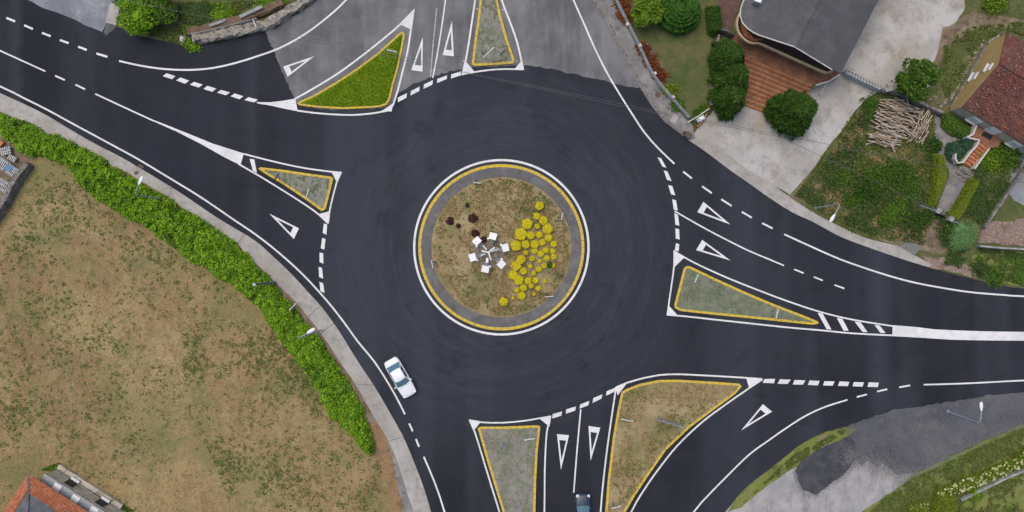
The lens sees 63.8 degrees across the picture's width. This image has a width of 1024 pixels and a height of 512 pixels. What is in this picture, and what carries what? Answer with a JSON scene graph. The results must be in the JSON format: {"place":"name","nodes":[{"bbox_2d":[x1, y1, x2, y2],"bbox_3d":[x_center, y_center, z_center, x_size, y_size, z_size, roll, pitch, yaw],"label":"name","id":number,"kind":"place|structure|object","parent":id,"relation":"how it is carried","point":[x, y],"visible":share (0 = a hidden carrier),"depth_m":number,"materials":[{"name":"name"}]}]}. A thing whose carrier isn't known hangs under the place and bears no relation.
{"place":"outdoors","nodes":[
{"label":"outdoors","id":0,"kind":"place"},
{"bbox_2d":[28,0,111,31],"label":"driveway","id":1,"kind":"structure","parent":0,"point":[91,13],"depth_m":89.97,"materials":[{"name":"concrete"}]},
{"bbox_2d":[123,0,262,38],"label":"grass bank","id":2,"kind":"structure","parent":0,"point":[168,27],"depth_m":89.97,"materials":[{"name":"green plant"}]},
{"bbox_2d":[114,0,164,36],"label":"bush","id":3,"kind":"object","parent":2,"relation":"on","point":[138,23],"visible":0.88,"depth_m":87.57,"materials":[{"name":"green plant"}]},
{"bbox_2d":[138,0,177,24],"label":"bush","id":4,"kind":"object","parent":2,"relation":"on","point":[161,13],"visible":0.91,"depth_m":87.76,"materials":[{"name":"green plant"}]},
{"bbox_2d":[124,28,191,42],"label":"grass","id":5,"kind":"structure","parent":2,"relation":"on","point":[168,38],"depth_m":89.87,"materials":[{"name":"green plant"}]},
{"bbox_2d":[0,114,409,511],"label":"field","id":6,"kind":"structure","parent":0,"point":[181,453],"depth_m":89.94,"materials":[{"name":"brown plant"}]},
{"bbox_2d":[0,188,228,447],"bbox_3d":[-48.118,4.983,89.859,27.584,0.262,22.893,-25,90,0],"label":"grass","id":7,"kind":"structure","parent":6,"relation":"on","point":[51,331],"depth_m":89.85,"materials":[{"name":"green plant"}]},
{"bbox_2d":[0,93,430,511],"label":"pavement","id":8,"kind":"structure","parent":0,"point":[279,273],"depth_m":89.87,"materials":[{"name":"concrete"}]},
{"bbox_2d":[266,170,329,207],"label":"traffic island","id":9,"kind":"structure","parent":0,"point":[318,199],"depth_m":89.87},
{"bbox_2d":[300,34,402,106],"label":"traffic island","id":10,"kind":"structure","parent":0,"point":[306,102],"depth_m":89.87,"materials":[{"name":"green plant"}]},
{"bbox_2d":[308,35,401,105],"bbox_3d":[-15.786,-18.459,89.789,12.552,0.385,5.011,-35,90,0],"label":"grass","id":11,"kind":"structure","parent":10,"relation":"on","point":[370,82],"depth_m":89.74,"materials":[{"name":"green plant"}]},
{"bbox_2d":[266,0,638,109],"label":"old road surface","id":12,"kind":"object","parent":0,"point":[552,34],"visible":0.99,"depth_m":89.97,"materials":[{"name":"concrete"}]},
{"bbox_2d":[297,32,404,108],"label":"kerb","id":13,"kind":"structure","parent":12,"relation":"on","point":[359,67],"depth_m":89.84,"materials":[{"name":"yellow paint"}]},
{"bbox_2d":[472,0,514,65],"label":"kerb","id":14,"kind":"structure","parent":12,"relation":"on","point":[505,36],"depth_m":89.84,"materials":[{"name":"yellow paint"}]},
{"bbox_2d":[474,0,511,62],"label":"traffic island","id":15,"kind":"structure","parent":0,"point":[489,22],"depth_m":89.87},
{"bbox_2d":[431,177,571,316],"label":"island lawn","id":16,"kind":"structure","parent":0,"point":[462,259],"depth_m":89.61,"materials":[{"name":"brown plant"}]},
{"bbox_2d":[469,232,508,272],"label":"sculpture","id":17,"kind":"object","parent":16,"relation":"on","point":[474,255],"visible":1,"depth_m":88.80,"materials":[{"name":"concrete"}]},
{"bbox_2d":[421,167,581,326],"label":"apron","id":18,"kind":"object","parent":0,"point":[448,194],"visible":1,"depth_m":89.84,"materials":[{"name":"grey concrete"}]},
{"bbox_2d":[480,428,537,511],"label":"traffic island","id":19,"kind":"structure","parent":0,"point":[518,447],"depth_m":89.87,"materials":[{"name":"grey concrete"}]},
{"bbox_2d":[482,428,537,511],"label":"weeds","id":20,"kind":"object","parent":19,"relation":"on","point":[510,463],"visible":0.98,"depth_m":89.80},
{"bbox_2d":[0,0,1023,511],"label":"road","id":21,"kind":"structure","parent":0,"point":[658,202],"depth_m":89.98,"materials":[{"name":"black asphalt"}]},
{"bbox_2d":[258,167,332,210],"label":"kerb","id":22,"kind":"structure","parent":21,"relation":"on","point":[262,169],"depth_m":89.84,"materials":[{"name":"yellow paint"}]},
{"bbox_2d":[384,356,415,397],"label":"car","id":23,"kind":"object","parent":21,"relation":"on","point":[400,378],"visible":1,"depth_m":89.02,"materials":[{"name":"white paint"}]},
{"bbox_2d":[418,164,584,329],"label":"kerb","id":24,"kind":"structure","parent":21,"relation":"on","point":[558,305],"depth_m":89.83,"materials":[{"name":"yellow paint"}]},
{"bbox_2d":[478,425,539,511],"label":"kerb","id":25,"kind":"structure","parent":21,"relation":"on","point":[489,464],"depth_m":89.84,"materials":[{"name":"yellow paint"}]},
{"bbox_2d":[574,493,592,511],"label":"car","id":26,"kind":"object","parent":21,"relation":"on","point":[582,502],"visible":1,"depth_m":89.13,"materials":[{"name":"blue paint"}]},
{"bbox_2d":[605,380,741,511],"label":"kerb","id":27,"kind":"structure","parent":21,"relation":"on","point":[672,442],"depth_m":89.84,"materials":[{"name":"yellow paint"}]},
{"bbox_2d":[674,266,818,324],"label":"kerb","id":28,"kind":"structure","parent":21,"relation":"on","point":[813,322],"depth_m":89.84,"materials":[{"name":"yellow paint"}]},
{"bbox_2d":[104,0,1023,510],"bbox_3d":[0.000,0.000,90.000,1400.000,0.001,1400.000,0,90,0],"label":"ground","id":29,"kind":"structure","parent":0,"point":[974,6],"depth_m":90.00,"materials":[{"name":"green plant"}]},
{"bbox_2d":[0,131,32,198],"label":"paved yard","id":30,"kind":"structure","parent":29,"relation":"on","point":[17,164],"depth_m":89.92,"materials":[{"name":"grey stone"}]},
{"bbox_2d":[0,162,33,221],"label":"stone wall","id":31,"kind":"structure","parent":29,"relation":"on","point":[22,173],"depth_m":88.98,"materials":[{"name":"grey stone"}]},
{"bbox_2d":[4,472,87,511],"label":"hip roof house","id":32,"kind":"structure","parent":29,"relation":"on","point":[33,494],"depth_m":85.91,"materials":[{"name":"tile"}]},
{"bbox_2d":[40,464,124,511],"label":"annex","id":33,"kind":"object","parent":29,"relation":"on","point":[71,485],"visible":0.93,"depth_m":88.45,"materials":[{"name":"grey concrete"}]},
{"bbox_2d":[0,112,375,456],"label":"hedge","id":34,"kind":"object","parent":29,"relation":"on","point":[204,245],"visible":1,"depth_m":88.85,"materials":[{"name":"green plant"}]},
{"bbox_2d":[186,0,284,36],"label":"earth bank","id":35,"kind":"structure","parent":29,"relation":"on","point":[275,6],"depth_m":89.27,"materials":[{"name":"brown soil"}]},
{"bbox_2d":[191,0,314,44],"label":"stone wall","id":36,"kind":"structure","parent":29,"relation":"on","point":[285,14],"depth_m":89.24,"materials":[{"name":"grey stone"}]},
{"bbox_2d":[239,248,404,511],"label":"verge","id":37,"kind":"structure","parent":29,"relation":"on","point":[356,395],"depth_m":89.92,"materials":[{"name":"brown soil"}]},
{"bbox_2d":[370,419,400,511],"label":"bare bank","id":38,"kind":"structure","parent":37,"relation":"on","point":[383,456],"depth_m":89.89,"materials":[{"name":"brown soil"}]},
{"bbox_2d":[370,414,412,511],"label":"gravel strip","id":39,"kind":"object","parent":37,"relation":"on","point":[404,499],"visible":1,"depth_m":89.90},
{"bbox_2d":[615,0,689,118],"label":"garden wall","id":40,"kind":"structure","parent":29,"relation":"on","point":[649,68],"depth_m":89.31,"materials":[{"name":"concrete"}]},
{"bbox_2d":[705,5,722,36],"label":"hedge","id":41,"kind":"object","parent":29,"relation":"on","point":[713,18],"visible":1,"depth_m":88.54,"materials":[{"name":"green plant"}]},
{"bbox_2d":[706,38,745,72],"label":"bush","id":42,"kind":"object","parent":29,"relation":"on","point":[724,52],"visible":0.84,"depth_m":86.32,"materials":[{"name":"green plant"}]},
{"bbox_2d":[707,85,746,122],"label":"cypress","id":43,"kind":"object","parent":29,"relation":"on","point":[728,102],"visible":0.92,"depth_m":87.03,"materials":[{"name":"green plant"}]},
{"bbox_2d":[742,56,812,112],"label":"terracotta steps","id":44,"kind":"structure","parent":29,"relation":"on","point":[765,81],"depth_m":88.90,"materials":[{"name":"orange tile"}]},
{"bbox_2d":[732,32,840,87],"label":"terrace","id":45,"kind":"structure","parent":29,"relation":"on","point":[770,58],"depth_m":88.50,"materials":[{"name":"ceramic"}]},
{"bbox_2d":[728,427,853,511],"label":"verge","id":46,"kind":"structure","parent":29,"relation":"on","point":[749,491],"depth_m":89.97,"materials":[{"name":"green plant"}]},
{"bbox_2d":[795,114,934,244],"bbox_3d":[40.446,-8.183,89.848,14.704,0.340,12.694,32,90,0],"label":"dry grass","id":47,"kind":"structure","parent":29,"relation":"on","point":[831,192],"depth_m":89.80,"materials":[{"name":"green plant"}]},
{"bbox_2d":[795,105,936,244],"bbox_3d":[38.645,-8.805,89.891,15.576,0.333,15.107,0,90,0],"label":"grass","id":48,"kind":"structure","parent":29,"relation":"on","point":[932,127],"depth_m":89.88,"materials":[{"name":"green plant"}]},
{"bbox_2d":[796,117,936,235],"bbox_3d":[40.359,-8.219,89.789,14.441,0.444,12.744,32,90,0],"label":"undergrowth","id":49,"kind":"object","parent":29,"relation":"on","point":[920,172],"visible":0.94,"depth_m":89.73,"materials":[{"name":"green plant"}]},
{"bbox_2d":[847,174,892,210],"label":"shrub","id":50,"kind":"object","parent":29,"relation":"on","point":[866,194],"visible":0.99,"depth_m":89.48,"materials":[{"name":"green plant"}]},
{"bbox_2d":[861,162,901,193],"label":"shrub","id":51,"kind":"object","parent":29,"relation":"on","point":[880,177],"visible":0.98,"depth_m":89.29,"materials":[{"name":"green plant"}]},
{"bbox_2d":[873,195,911,228],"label":"shrub","id":52,"kind":"object","parent":29,"relation":"on","point":[891,212],"visible":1,"depth_m":89.40,"materials":[{"name":"green plant"}]},
{"bbox_2d":[874,156,915,187],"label":"shrub","id":53,"kind":"object","parent":29,"relation":"on","point":[898,168],"visible":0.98,"depth_m":89.32,"materials":[{"name":"green plant"}]},
{"bbox_2d":[842,0,965,92],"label":"yard","id":54,"kind":"structure","parent":29,"relation":"on","point":[894,34],"depth_m":89.94,"materials":[{"name":"concrete"}]},
{"bbox_2d":[890,56,941,105],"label":"tree","id":55,"kind":"object","parent":54,"relation":"on","point":[914,80],"visible":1,"depth_m":86.53,"materials":[{"name":"green plant"}]},
{"bbox_2d":[871,215,946,252],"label":"bare patch","id":56,"kind":"object","parent":29,"relation":"on","point":[932,243],"visible":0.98,"depth_m":89.96,"materials":[{"name":"brown soil"}]},
{"bbox_2d":[893,171,924,203],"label":"shrub","id":57,"kind":"object","parent":29,"relation":"on","point":[907,184],"visible":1,"depth_m":89.46,"materials":[{"name":"green plant"}]},
{"bbox_2d":[902,205,939,234],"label":"shrub","id":58,"kind":"object","parent":29,"relation":"on","point":[920,221],"visible":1,"depth_m":89.48,"materials":[{"name":"green plant"}]},
{"bbox_2d":[848,391,1023,472],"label":"gravel yard","id":59,"kind":"structure","parent":29,"relation":"on","point":[930,432],"depth_m":89.97,"materials":[{"name":"grey gravel"}]},
{"bbox_2d":[927,153,947,207],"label":"hedge","id":60,"kind":"object","parent":29,"relation":"on","point":[938,176],"visible":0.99,"depth_m":88.84,"materials":[{"name":"green plant"}]},
{"bbox_2d":[923,256,978,277],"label":"verge","id":61,"kind":"structure","parent":29,"relation":"on","point":[937,262],"depth_m":89.95,"materials":[{"name":"beige soil"}]},
{"bbox_2d":[940,113,970,138],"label":"hedge","id":62,"kind":"object","parent":29,"relation":"on","point":[952,126],"visible":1,"depth_m":89.19,"materials":[{"name":"green plant"}]},
{"bbox_2d":[944,140,966,162],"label":"shrub","id":63,"kind":"object","parent":29,"relation":"on","point":[952,148],"visible":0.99,"depth_m":89.44,"materials":[{"name":"green plant"}]},
{"bbox_2d":[944,220,978,251],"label":"spiky bush","id":64,"kind":"object","parent":29,"relation":"on","point":[964,235],"visible":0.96,"depth_m":88.92,"materials":[{"name":"green plant"}]},
{"bbox_2d":[946,177,978,220],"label":"hedge","id":65,"kind":"object","parent":29,"relation":"on","point":[958,207],"visible":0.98,"depth_m":88.90,"materials":[{"name":"green plant"}]},
{"bbox_2d":[951,125,1000,169],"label":"outdoor staircase","id":66,"kind":"structure","parent":29,"relation":"on","point":[982,145],"depth_m":89.10,"materials":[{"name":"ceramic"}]},
{"bbox_2d":[939,27,1023,101],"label":"grass","id":67,"kind":"structure","parent":29,"relation":"on","point":[949,83],"depth_m":89.80,"materials":[{"name":"green plant"}]},
{"bbox_2d":[942,21,1023,71],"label":"grass","id":68,"kind":"structure","parent":29,"relation":"on","point":[946,53],"depth_m":89.86,"materials":[{"name":"green plant"}]},
{"bbox_2d":[944,247,1022,279],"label":"undergrowth","id":69,"kind":"object","parent":29,"relation":"on","point":[950,258],"visible":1,"depth_m":89.80,"materials":[{"name":"green plant"}]},
{"bbox_2d":[948,32,1023,155],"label":"tiled house","id":70,"kind":"structure","parent":29,"relation":"on","point":[990,99],"depth_m":86.33,"materials":[{"name":"red tile"}]},
{"bbox_2d":[975,149,1001,176],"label":"shrub","id":71,"kind":"object","parent":29,"relation":"on","point":[988,159],"visible":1,"depth_m":89.60,"materials":[{"name":"green plant"}]},
{"bbox_2d":[958,154,1021,224],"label":"grass","id":72,"kind":"structure","parent":29,"relation":"on","point":[990,187],"depth_m":89.87,"materials":[{"name":"green plant"}]},
{"bbox_2d":[979,0,1008,18],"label":"shrub","id":73,"kind":"object","parent":29,"relation":"on","point":[995,5],"visible":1,"depth_m":89.49,"materials":[{"name":"green plant"}]},
{"bbox_2d":[972,252,1023,285],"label":"verge","id":74,"kind":"structure","parent":29,"relation":"on","point":[991,263],"depth_m":89.95,"materials":[{"name":"green plant"}]},
{"bbox_2d":[982,263,1009,288],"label":"shrub","id":75,"kind":"object","parent":74,"relation":"on","point":[994,277],"visible":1,"depth_m":89.74,"materials":[{"name":"green plant"}]},
{"bbox_2d":[981,166,1023,228],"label":"boundary wall","id":76,"kind":"structure","parent":29,"relation":"on","point":[1002,200],"depth_m":89.42,"materials":[{"name":"grey concrete"}]},
{"bbox_2d":[993,143,1023,170],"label":"shrub","id":77,"kind":"object","parent":29,"relation":"on","point":[1010,151],"visible":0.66,"depth_m":89.34,"materials":[{"name":"green plant"}]},
{"bbox_2d":[127,0,1023,182],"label":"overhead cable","id":78,"kind":"object","parent":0,"point":[571,93],"visible":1,"depth_m":82.98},
{"bbox_2d":[593,0,694,139],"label":"pavement","id":79,"kind":"structure","parent":0,"point":[658,100],"depth_m":89.87,"materials":[{"name":"grey concrete"}]},
{"bbox_2d":[268,33,1023,250],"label":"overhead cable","id":80,"kind":"object","parent":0,"point":[658,113],"visible":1,"depth_m":83.19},
{"bbox_2d":[622,0,715,118],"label":"lawn","id":81,"kind":"structure","parent":0,"point":[684,60],"depth_m":89.90,"materials":[{"name":"green plant"}]},
{"bbox_2d":[628,0,666,25],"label":"tree","id":82,"kind":"object","parent":81,"relation":"on","point":[644,12],"visible":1,"depth_m":87.35,"materials":[{"name":"green plant"}]},
{"bbox_2d":[658,0,701,34],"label":"juniper","id":83,"kind":"object","parent":81,"relation":"on","point":[681,17],"visible":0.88,"depth_m":87.51,"materials":[{"name":"green plant"}]},
{"bbox_2d":[608,382,737,511],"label":"traffic island","id":84,"kind":"structure","parent":0,"point":[651,413],"depth_m":89.87,"materials":[{"name":"brown soil"}]},
{"bbox_2d":[610,390,709,500],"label":"grass","id":85,"kind":"structure","parent":84,"relation":"on","point":[615,484],"depth_m":89.78,"materials":[{"name":"plant"}]},
{"bbox_2d":[607,382,735,511],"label":"dry grass","id":86,"kind":"structure","parent":84,"relation":"on","point":[669,404],"depth_m":89.79,"materials":[{"name":"brown plant"}]},
{"bbox_2d":[718,0,741,30],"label":"garden path","id":87,"kind":"structure","parent":0,"point":[729,9],"depth_m":89.88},
{"bbox_2d":[677,268,811,321],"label":"traffic island","id":88,"kind":"structure","parent":0,"point":[704,286],"depth_m":89.87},
{"bbox_2d":[678,272,810,322],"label":"weeds","id":89,"kind":"object","parent":88,"relation":"on","point":[718,292],"visible":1,"depth_m":89.79,"materials":[{"name":"green plant"}]},
{"bbox_2d":[694,72,877,193],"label":"driveway","id":90,"kind":"structure","parent":0,"point":[784,165],"depth_m":89.93,"materials":[{"name":"concrete"}]},
{"bbox_2d":[706,61,750,90],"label":"cypress","id":91,"kind":"object","parent":90,"relation":"on","point":[738,73],"visible":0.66,"depth_m":85.94,"materials":[{"name":"green plant"}]},
{"bbox_2d":[762,87,818,140],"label":"tree","id":92,"kind":"object","parent":90,"relation":"on","point":[791,112],"visible":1,"depth_m":86.81,"materials":[{"name":"green plant"}]},
{"bbox_2d":[841,69,884,92],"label":"sliding gate","id":93,"kind":"structure","parent":90,"relation":"on","point":[860,80],"depth_m":88.95,"materials":[{"name":"metal"}]},
{"bbox_2d":[735,0,877,73],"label":"slate house","id":94,"kind":"structure","parent":0,"point":[821,36],"depth_m":83.80,"materials":[{"name":"grey stone"}]},
{"bbox_2d":[688,135,930,266],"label":"pavement","id":95,"kind":"structure","parent":0,"point":[766,188],"depth_m":89.88,"materials":[{"name":"concrete"}]},
{"bbox_2d":[727,460,911,511],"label":"gravel track","id":96,"kind":"structure","parent":0,"point":[856,490],"depth_m":89.97,"materials":[{"name":"grey gravel"}]},
{"bbox_2d":[796,436,859,494],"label":"tar patch","id":97,"kind":"object","parent":96,"relation":"on","point":[819,468],"visible":1,"depth_m":89.96,"materials":[{"name":"grey asphalt"}]},
{"bbox_2d":[840,444,927,488],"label":"gravel","id":98,"kind":"structure","parent":96,"relation":"on","point":[882,463],"depth_m":89.94,"materials":[{"name":"grey gravel"}]},
{"bbox_2d":[864,425,1023,511],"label":"grass slope","id":99,"kind":"structure","parent":0,"point":[1018,490],"depth_m":89.97,"materials":[{"name":"green plant"}]},
{"bbox_2d":[927,491,956,511],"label":"hedge","id":100,"kind":"object","parent":99,"relation":"on","point":[940,503],"visible":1,"depth_m":88.99,"materials":[{"name":"green plant"}]},
{"bbox_2d":[932,446,1023,496],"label":"flowering hedge","id":101,"kind":"object","parent":99,"relation":"on","point":[989,473],"visible":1,"depth_m":89.31,"materials":[{"name":"green plant"}]},
{"bbox_2d":[959,468,1023,501],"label":"wall","id":102,"kind":"structure","parent":99,"relation":"on","point":[991,484],"depth_m":89.48,"materials":[{"name":"concrete"}]},
{"bbox_2d":[933,114,973,215],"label":"garden path","id":103,"kind":"structure","parent":0,"point":[952,190],"depth_m":89.95,"materials":[{"name":"grey concrete"}]},
{"bbox_2d":[934,13,1023,66],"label":"dirt track","id":104,"kind":"structure","parent":0,"point":[952,31],"depth_m":89.93,"materials":[{"name":"brown soil"}]},
{"bbox_2d":[979,219,1023,246],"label":"rubble ground","id":105,"kind":"structure","parent":0,"point":[1010,232],"depth_m":89.95,"materials":[{"name":"brown gravel"}]},
{"bbox_2d":[995,198,1018,221],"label":"lawn","id":106,"kind":"structure","parent":0,"point":[1007,210],"depth_m":89.94,"materials":[{"name":"green plant"}]},
{"bbox_2d":[1009,153,1023,204],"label":"driveway","id":107,"kind":"structure","parent":0,"point":[1016,192],"depth_m":89.95,"materials":[{"name":"concrete"}]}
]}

